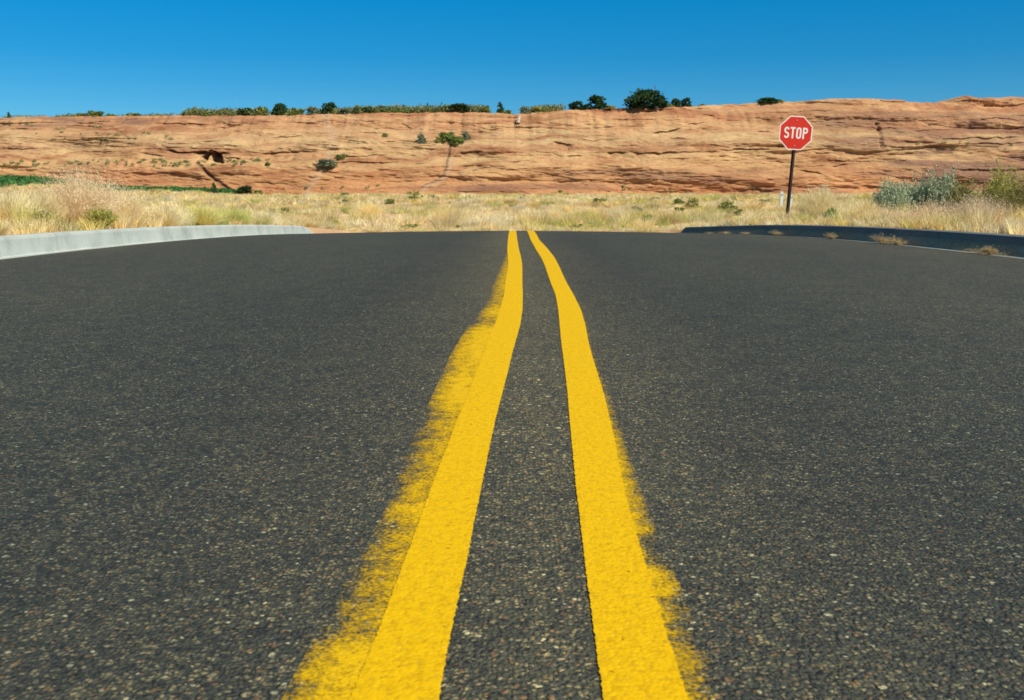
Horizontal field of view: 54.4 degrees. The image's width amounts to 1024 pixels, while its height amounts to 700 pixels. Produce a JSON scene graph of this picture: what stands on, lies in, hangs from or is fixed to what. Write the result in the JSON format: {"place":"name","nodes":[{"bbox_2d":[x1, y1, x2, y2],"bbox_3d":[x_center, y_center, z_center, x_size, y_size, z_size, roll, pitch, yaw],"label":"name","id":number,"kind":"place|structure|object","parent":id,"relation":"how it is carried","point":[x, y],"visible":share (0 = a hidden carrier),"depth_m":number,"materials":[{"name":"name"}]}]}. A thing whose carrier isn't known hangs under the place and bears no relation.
{"place":"outdoors","nodes":[
{"label":"outdoors","id":0,"kind":"place"},
{"bbox_2d":[0,231,1023,699],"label":"road","id":1,"kind":"structure","parent":0,"point":[512,465],"depth_m":1.99,"materials":[{"name":"grey asphalt"}]},
{"bbox_2d":[960,246,1005,256],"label":"dry weed","id":2,"kind":"object","parent":1,"relation":"on","point":[984,252],"visible":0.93,"depth_m":10.02,"materials":[{"name":"plant"}]},
{"bbox_2d":[0,95,1023,195],"bbox_3d":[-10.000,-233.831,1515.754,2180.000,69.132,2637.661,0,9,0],"label":"cliff","id":3,"kind":"structure","parent":0,"point":[729,148],"depth_m":226.96,"materials":[{"name":"stone"}]},
{"bbox_2d":[77,113,88,115],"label":"green bush","id":4,"kind":"object","parent":3,"relation":"on","point":[81,114],"visible":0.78,"depth_m":243.53,"materials":[{"name":"green plant"}]},
{"bbox_2d":[86,110,104,116],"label":"green bush","id":5,"kind":"object","parent":3,"relation":"on","point":[100,113],"visible":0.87,"depth_m":244.15,"materials":[{"name":"green plant"}]},
{"bbox_2d":[127,113,140,115],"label":"green bush","id":6,"kind":"object","parent":3,"relation":"on","point":[136,114],"visible":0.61,"depth_m":243.67,"materials":[{"name":"green plant"}]},
{"bbox_2d":[203,112,216,115],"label":"green bush","id":7,"kind":"object","parent":3,"relation":"on","point":[208,114],"visible":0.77,"depth_m":242.01,"materials":[{"name":"green plant"}]},
{"bbox_2d":[237,108,252,115],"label":"rim bush","id":8,"kind":"object","parent":3,"relation":"on","point":[241,111],"visible":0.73,"depth_m":242.09,"materials":[{"name":"green plant"}]},
{"bbox_2d":[253,106,268,115],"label":"green bush","id":9,"kind":"object","parent":3,"relation":"on","point":[259,110],"visible":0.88,"depth_m":242.24,"materials":[{"name":"green plant"}]},
{"bbox_2d":[270,103,288,114],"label":"rim bush","id":10,"kind":"object","parent":3,"relation":"on","point":[280,107],"visible":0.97,"depth_m":241.93,"materials":[{"name":"green plant"}]},
{"bbox_2d":[289,107,304,115],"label":"green bush","id":11,"kind":"object","parent":3,"relation":"on","point":[293,111],"visible":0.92,"depth_m":242.63,"materials":[{"name":"green plant"}]},
{"bbox_2d":[305,106,320,114],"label":"sage bush","id":12,"kind":"object","parent":3,"relation":"on","point":[311,110],"visible":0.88,"depth_m":242.44,"materials":[{"name":"green plant"}]},
{"bbox_2d":[315,158,338,166],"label":"sage bush","id":13,"kind":"object","parent":3,"relation":"on","point":[323,162],"visible":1,"depth_m":220.41,"materials":[{"name":"green plant"}]},
{"bbox_2d":[320,102,336,113],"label":"rim bush","id":14,"kind":"object","parent":3,"relation":"on","point":[330,105],"visible":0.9,"depth_m":241.85,"materials":[{"name":"green plant"}]},
{"bbox_2d":[335,154,346,158],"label":"green bush","id":15,"kind":"object","parent":3,"relation":"on","point":[341,156],"visible":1,"depth_m":223.94,"materials":[{"name":"green plant"}]},
{"bbox_2d":[339,107,354,113],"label":"sage bush","id":16,"kind":"object","parent":3,"relation":"on","point":[344,111],"visible":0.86,"depth_m":241.13,"materials":[{"name":"green plant"}]},
{"bbox_2d":[1,102,694,117],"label":"rim scrub","id":17,"kind":"object","parent":3,"relation":"on","point":[196,111],"visible":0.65,"depth_m":242.32,"materials":[{"name":"green plant"}]},
{"bbox_2d":[352,104,360,113],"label":"green bush","id":18,"kind":"object","parent":3,"relation":"on","point":[357,107],"visible":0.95,"depth_m":241.28,"materials":[{"name":"green plant"}]},
{"bbox_2d":[361,107,373,112],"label":"rim bush","id":19,"kind":"object","parent":3,"relation":"on","point":[368,110],"visible":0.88,"depth_m":241.01,"materials":[{"name":"green plant"}]},
{"bbox_2d":[386,108,401,112],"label":"green bush","id":20,"kind":"object","parent":3,"relation":"on","point":[395,110],"visible":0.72,"depth_m":241.06,"materials":[{"name":"green plant"}]},
{"bbox_2d":[417,134,426,143],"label":"sage bush","id":21,"kind":"object","parent":3,"relation":"on","point":[422,138],"visible":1,"depth_m":227.16,"materials":[{"name":"green plant"}]},
{"bbox_2d":[436,132,454,141],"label":"green bush","id":22,"kind":"object","parent":3,"relation":"on","point":[444,136],"visible":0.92,"depth_m":228.45,"materials":[{"name":"green plant"}]},
{"bbox_2d":[449,136,464,144],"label":"green bush","id":23,"kind":"object","parent":3,"relation":"on","point":[457,140],"visible":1,"depth_m":227.67,"materials":[{"name":"green plant"}]},
{"bbox_2d":[446,103,472,112],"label":"rim bush","id":24,"kind":"object","parent":3,"relation":"on","point":[462,105],"visible":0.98,"depth_m":241.53,"materials":[{"name":"green plant"}]},
{"bbox_2d":[461,131,470,139],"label":"sage bush","id":25,"kind":"object","parent":3,"relation":"on","point":[466,135],"visible":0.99,"depth_m":230.41,"materials":[{"name":"green plant"}]},
{"bbox_2d":[481,105,490,112],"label":"green bush","id":26,"kind":"object","parent":3,"relation":"on","point":[487,109],"visible":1,"depth_m":241.83,"materials":[{"name":"green plant"}]},
{"bbox_2d":[496,102,504,112],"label":"juniper","id":27,"kind":"object","parent":3,"relation":"on","point":[500,108],"visible":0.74,"depth_m":241.54,"materials":[{"name":"green plant"}]},
{"bbox_2d":[495,110,511,113],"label":"green bush","id":28,"kind":"object","parent":3,"relation":"on","point":[507,111],"visible":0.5,"depth_m":240.74,"materials":[{"name":"green plant"}]},
{"bbox_2d":[2,123,1013,191],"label":"ledge scrub","id":29,"kind":"object","parent":3,"relation":"on","point":[243,161],"visible":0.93,"depth_m":223.02,"materials":[{"name":"green plant"}]},
{"bbox_2d":[518,105,530,113],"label":"sage bush","id":30,"kind":"object","parent":3,"relation":"on","point":[524,109],"visible":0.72,"depth_m":241.87,"materials":[{"name":"green plant"}]},
{"bbox_2d":[534,106,547,113],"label":"rabbitbrush","id":31,"kind":"object","parent":3,"relation":"on","point":[540,108],"visible":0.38,"depth_m":241.47,"materials":[{"name":"green plant"}]},
{"bbox_2d":[568,101,586,109],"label":"rim bush","id":32,"kind":"object","parent":3,"relation":"on","point":[573,106],"visible":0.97,"depth_m":242.64,"materials":[{"name":"green plant"}]},
{"bbox_2d":[584,103,593,109],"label":"rim bush","id":33,"kind":"object","parent":3,"relation":"on","point":[588,107],"visible":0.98,"depth_m":243.29,"materials":[{"name":"green plant"}]},
{"bbox_2d":[587,95,607,108],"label":"rim bush","id":34,"kind":"object","parent":3,"relation":"on","point":[598,101],"visible":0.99,"depth_m":242.46,"materials":[{"name":"green plant"}]},
{"bbox_2d":[601,105,615,109],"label":"rabbitbrush","id":35,"kind":"object","parent":3,"relation":"on","point":[611,107],"visible":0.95,"depth_m":242.57,"materials":[{"name":"green plant"}]},
{"bbox_2d":[623,88,669,109],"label":"broadleaf tree","id":36,"kind":"object","parent":3,"relation":"on","point":[638,98],"visible":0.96,"depth_m":241.75,"materials":[{"name":"green plant"}]},
{"bbox_2d":[670,98,680,106],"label":"rim bush","id":37,"kind":"object","parent":3,"relation":"on","point":[675,102],"visible":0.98,"depth_m":243.54,"materials":[{"name":"green plant"}]},
{"bbox_2d":[681,97,691,106],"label":"rim bush","id":38,"kind":"object","parent":3,"relation":"on","point":[684,103],"visible":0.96,"depth_m":244.54,"materials":[{"name":"green plant"}]},
{"bbox_2d":[755,97,778,102],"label":"rim bush","id":39,"kind":"object","parent":3,"relation":"on","point":[768,100],"visible":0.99,"depth_m":244.57,"materials":[{"name":"green plant"}]},
{"bbox_2d":[0,0,1023,117],"label":"sky","id":40,"kind":"structure","parent":0,"point":[62,57],"materials":[{"name":"blue"}]},
{"bbox_2d":[2,184,1023,256],"bbox_3d":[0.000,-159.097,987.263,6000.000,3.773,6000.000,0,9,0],"label":"ground","id":41,"kind":"structure","parent":0,"point":[1002,248],"depth_m":15.53,"materials":[{"name":"beige soil"}]},
{"bbox_2d":[0,184,46,226],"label":"grass clump","id":42,"kind":"object","parent":41,"relation":"on","point":[12,200],"visible":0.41,"depth_m":12.68,"materials":[{"name":"plant"}]},
{"bbox_2d":[11,183,70,218],"bbox_3d":[-6.361,-1.928,13.259,0.947,0.668,0.939,0,9,0],"label":"grass clump","id":43,"kind":"object","parent":41,"relation":"on","point":[53,208],"visible":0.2,"depth_m":13.27,"materials":[{"name":"plant"}]},
{"bbox_2d":[17,205,67,226],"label":"rabbitbrush","id":44,"kind":"object","parent":41,"relation":"on","point":[44,215],"visible":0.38,"depth_m":12.15,"materials":[{"name":"plant"}]},
{"bbox_2d":[30,158,128,226],"bbox_3d":[-6.115,-2.242,14.001,1.448,1.095,1.489,0,9,0],"label":"dry shrub","id":45,"kind":"object","parent":41,"relation":"on","point":[83,199],"visible":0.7,"depth_m":13.90,"materials":[{"name":"beige plant"}]},
{"bbox_2d":[79,204,119,228],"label":"rabbitbrush","id":46,"kind":"object","parent":41,"relation":"on","point":[103,215],"visible":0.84,"depth_m":13.06,"materials":[{"name":"plant"}]},
{"bbox_2d":[0,174,236,193],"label":"green field","id":47,"kind":"structure","parent":41,"relation":"on","point":[19,180],"depth_m":200.89,"materials":[{"name":"green plant"}]},
{"bbox_2d":[94,178,164,219],"bbox_3d":[-5.925,-2.216,15.037,1.488,0.766,1.460,0,9,0],"label":"dry shrub","id":48,"kind":"object","parent":41,"relation":"on","point":[130,209],"visible":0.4,"depth_m":14.98,"materials":[{"name":"beige plant"}]},
{"bbox_2d":[0,225,312,259],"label":"kerb","id":49,"kind":"structure","parent":41,"relation":"on","point":[19,245],"depth_m":12.47,"materials":[{"name":"concrete"}]},
{"bbox_2d":[134,200,196,226],"bbox_3d":[-5.350,-2.121,15.358,1.059,0.488,1.055,0,9,0],"label":"grass clump","id":50,"kind":"object","parent":41,"relation":"on","point":[177,217],"visible":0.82,"depth_m":15.27,"materials":[{"name":"plant"}]},
{"bbox_2d":[181,202,231,224],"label":"grass clump","id":51,"kind":"object","parent":41,"relation":"on","point":[210,217],"visible":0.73,"depth_m":17.24,"materials":[{"name":"plant"}]},
{"bbox_2d":[211,183,217,193],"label":"juniper","id":52,"kind":"object","parent":41,"relation":"on","point":[214,190],"visible":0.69,"depth_m":194.22,"materials":[{"name":"green plant"}]},
{"bbox_2d":[215,205,258,223],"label":"grass clump","id":53,"kind":"object","parent":41,"relation":"on","point":[244,216],"visible":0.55,"depth_m":19.24,"materials":[{"name":"plant"}]},
{"bbox_2d":[235,185,253,194],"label":"rim bush","id":54,"kind":"object","parent":41,"relation":"on","point":[246,189],"visible":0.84,"depth_m":194.16,"materials":[{"name":"green plant"}]},
{"bbox_2d":[246,208,283,224],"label":"grass clump","id":55,"kind":"object","parent":41,"relation":"on","point":[269,216],"visible":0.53,"depth_m":21.24,"materials":[{"name":"plant"}]},
{"bbox_2d":[280,207,292,214],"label":"rabbitbrush","id":56,"kind":"object","parent":41,"relation":"on","point":[283,208],"visible":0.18,"depth_m":45.13,"materials":[{"name":"green plant"}]},
{"bbox_2d":[351,200,385,215],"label":"grass clump","id":57,"kind":"object","parent":41,"relation":"on","point":[371,209],"visible":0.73,"depth_m":47.39,"materials":[{"name":"plant"}]},
{"bbox_2d":[383,199,394,203],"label":"green bush","id":58,"kind":"object","parent":41,"relation":"on","point":[389,201],"visible":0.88,"depth_m":89.65,"materials":[{"name":"green plant"}]},
{"bbox_2d":[397,223,421,228],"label":"rabbitbrush","id":59,"kind":"object","parent":41,"relation":"on","point":[412,225],"visible":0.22,"depth_m":32.53,"materials":[{"name":"yellow plant"}]},
{"bbox_2d":[403,191,424,200],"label":"rabbitbrush","id":60,"kind":"object","parent":41,"relation":"on","point":[414,196],"visible":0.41,"depth_m":101.47,"materials":[{"name":"green plant"}]},
{"bbox_2d":[0,181,1023,235],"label":"dry grass","id":61,"kind":"structure","parent":41,"relation":"on","point":[440,218],"depth_m":40.70,"materials":[{"name":"plant"}]},
{"bbox_2d":[569,224,582,228],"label":"rabbitbrush","id":62,"kind":"object","parent":41,"relation":"on","point":[578,225],"visible":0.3,"depth_m":32.52,"materials":[{"name":"yellow plant"}]},
{"bbox_2d":[592,198,606,205],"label":"green bush","id":63,"kind":"object","parent":41,"relation":"on","point":[595,199],"visible":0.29,"depth_m":79.31,"materials":[{"name":"green plant"}]},
{"bbox_2d":[609,206,631,214],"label":"grass clump","id":64,"kind":"object","parent":41,"relation":"on","point":[622,210],"visible":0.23,"depth_m":43.45,"materials":[{"name":"plant"}]},
{"bbox_2d":[639,214,655,224],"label":"rabbitbrush","id":65,"kind":"object","parent":41,"relation":"on","point":[647,216],"visible":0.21,"depth_m":35.80,"materials":[{"name":"yellow plant"}]},
{"bbox_2d":[672,198,683,206],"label":"green bush","id":66,"kind":"object","parent":41,"relation":"on","point":[677,200],"visible":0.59,"depth_m":69.47,"materials":[{"name":"green plant"}]},
{"bbox_2d":[683,197,701,209],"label":"rabbitbrush","id":67,"kind":"object","parent":41,"relation":"on","point":[691,201],"visible":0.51,"depth_m":59.43,"materials":[{"name":"green plant"}]},
{"bbox_2d":[716,200,737,212],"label":"rabbitbrush","id":68,"kind":"object","parent":41,"relation":"on","point":[724,205],"visible":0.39,"depth_m":55.51,"materials":[{"name":"green plant"}]},
{"bbox_2d":[733,209,742,215],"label":"green bush","id":69,"kind":"object","parent":41,"relation":"on","point":[738,211],"visible":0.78,"depth_m":49.24,"materials":[{"name":"green plant"}]},
{"bbox_2d":[731,213,766,221],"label":"grass clump","id":70,"kind":"object","parent":41,"relation":"on","point":[745,217],"visible":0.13,"depth_m":24.76,"materials":[{"name":"plant"}]},
{"bbox_2d":[763,214,780,220],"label":"grass clump","id":71,"kind":"object","parent":41,"relation":"on","point":[771,216],"visible":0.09,"depth_m":23.24,"materials":[{"name":"plant"}]},
{"bbox_2d":[780,192,782,206],"bbox_3d":[16.605,-9.203,61.312,0.160,1.102,0.058,0,9,0],"label":"marker post","id":72,"kind":"object","parent":41,"relation":"on","point":[781,197],"visible":0.82,"depth_m":61.27,"materials":[{"name":"white plastic"}]},
{"bbox_2d":[779,116,812,217],"bbox_3d":[6.432,-3.910,22.958,0.760,2.905,0.053,3,9,-3],"label":"stop sign","id":73,"kind":"object","parent":41,"relation":"on","point":[795,132],"visible":0.96,"depth_m":22.78,"materials":[{"name":"metal"}]},
{"bbox_2d":[794,182,843,219],"bbox_3d":[6.737,-3.241,21.771,1.148,1.066,1.162,0,9,0],"label":"grass clump","id":74,"kind":"object","parent":41,"relation":"on","point":[824,199],"visible":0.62,"depth_m":21.58,"materials":[{"name":"plant"}]},
{"bbox_2d":[823,207,837,217],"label":"green weed","id":75,"kind":"object","parent":41,"relation":"on","point":[831,209],"visible":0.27,"depth_m":19.31,"materials":[{"name":"plant"}]},
{"bbox_2d":[822,198,861,217],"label":"grass clump","id":76,"kind":"object","parent":41,"relation":"on","point":[842,210],"visible":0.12,"depth_m":20.19,"materials":[{"name":"plant"}]},
{"bbox_2d":[681,225,1023,259],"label":"kerb","id":77,"kind":"structure","parent":41,"relation":"on","point":[1014,239],"depth_m":12.77,"materials":[{"name":"concrete"}]},
{"bbox_2d":[823,232,837,238],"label":"dry weed","id":78,"kind":"object","parent":77,"relation":"on","point":[831,236],"visible":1,"depth_m":14.92,"materials":[{"name":"plant"}]},
{"bbox_2d":[871,233,901,243],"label":"dry weed","id":79,"kind":"object","parent":77,"relation":"on","point":[883,239],"visible":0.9,"depth_m":12.76,"materials":[{"name":"plant"}]},
{"bbox_2d":[884,237,908,244],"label":"dry weed","id":80,"kind":"object","parent":77,"relation":"on","point":[896,242],"visible":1,"depth_m":12.36,"materials":[{"name":"plant"}]},
{"bbox_2d":[981,245,998,254],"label":"dry weed","id":81,"kind":"object","parent":77,"relation":"on","point":[988,249],"visible":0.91,"depth_m":9.97,"materials":[{"name":"plant"}]},
{"bbox_2d":[840,197,891,220],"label":"grass clump","id":82,"kind":"object","parent":41,"relation":"on","point":[860,209],"visible":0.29,"depth_m":17.79,"materials":[{"name":"plant"}]},
{"bbox_2d":[857,202,910,222],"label":"dry shrub","id":83,"kind":"object","parent":41,"relation":"on","point":[891,214],"visible":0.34,"depth_m":16.28,"materials":[{"name":"beige plant"}]},
{"bbox_2d":[870,173,915,211],"bbox_3d":[7.774,-3.073,20.270,0.992,1.073,0.914,0,9,0],"label":"sagebrush","id":84,"kind":"object","parent":41,"relation":"on","point":[896,195],"visible":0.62,"depth_m":20.17,"materials":[{"name":"plant"}]},
{"bbox_2d":[901,170,926,211],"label":"sagebrush","id":85,"kind":"object","parent":41,"relation":"on","point":[914,191],"visible":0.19,"depth_m":20.38,"materials":[{"name":"plant"}]},
{"bbox_2d":[891,196,964,221],"bbox_3d":[6.214,-2.080,14.856,1.086,0.533,1.104,5,10,29],"label":"dry shrub","id":86,"kind":"object","parent":41,"relation":"on","point":[927,210],"visible":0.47,"depth_m":14.78,"materials":[{"name":"beige plant"}]},
{"bbox_2d":[914,165,944,211],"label":"sagebrush","id":87,"kind":"object","parent":41,"relation":"on","point":[929,191],"visible":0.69,"depth_m":19.98,"materials":[{"name":"plant"}]},
{"bbox_2d":[936,162,960,212],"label":"sagebrush","id":88,"kind":"object","parent":41,"relation":"on","point":[944,187],"visible":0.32,"depth_m":19.87,"materials":[{"name":"plant"}]},
{"bbox_2d":[941,172,980,214],"bbox_3d":[8.533,-2.834,18.790,0.796,1.023,0.753,0,9,0],"label":"greasewood","id":89,"kind":"object","parent":41,"relation":"on","point":[959,190],"visible":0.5,"depth_m":18.71,"materials":[{"name":"plant"}]},
{"bbox_2d":[931,188,1020,221],"bbox_3d":[6.442,-1.992,13.833,1.288,0.640,1.344,0,9,0],"label":"dry shrub","id":90,"kind":"object","parent":41,"relation":"on","point":[968,205],"visible":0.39,"depth_m":13.78,"materials":[{"name":"beige plant"}]},
{"bbox_2d":[972,153,1023,213],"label":"rabbitbrush","id":91,"kind":"object","parent":41,"relation":"on","point":[994,184],"visible":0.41,"depth_m":17.20,"materials":[{"name":"plant"}]},
{"bbox_2d":[988,168,1023,214],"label":"greasewood","id":92,"kind":"object","parent":41,"relation":"on","point":[1018,199],"visible":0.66,"depth_m":15.78,"materials":[{"name":"plant"}]}
]}

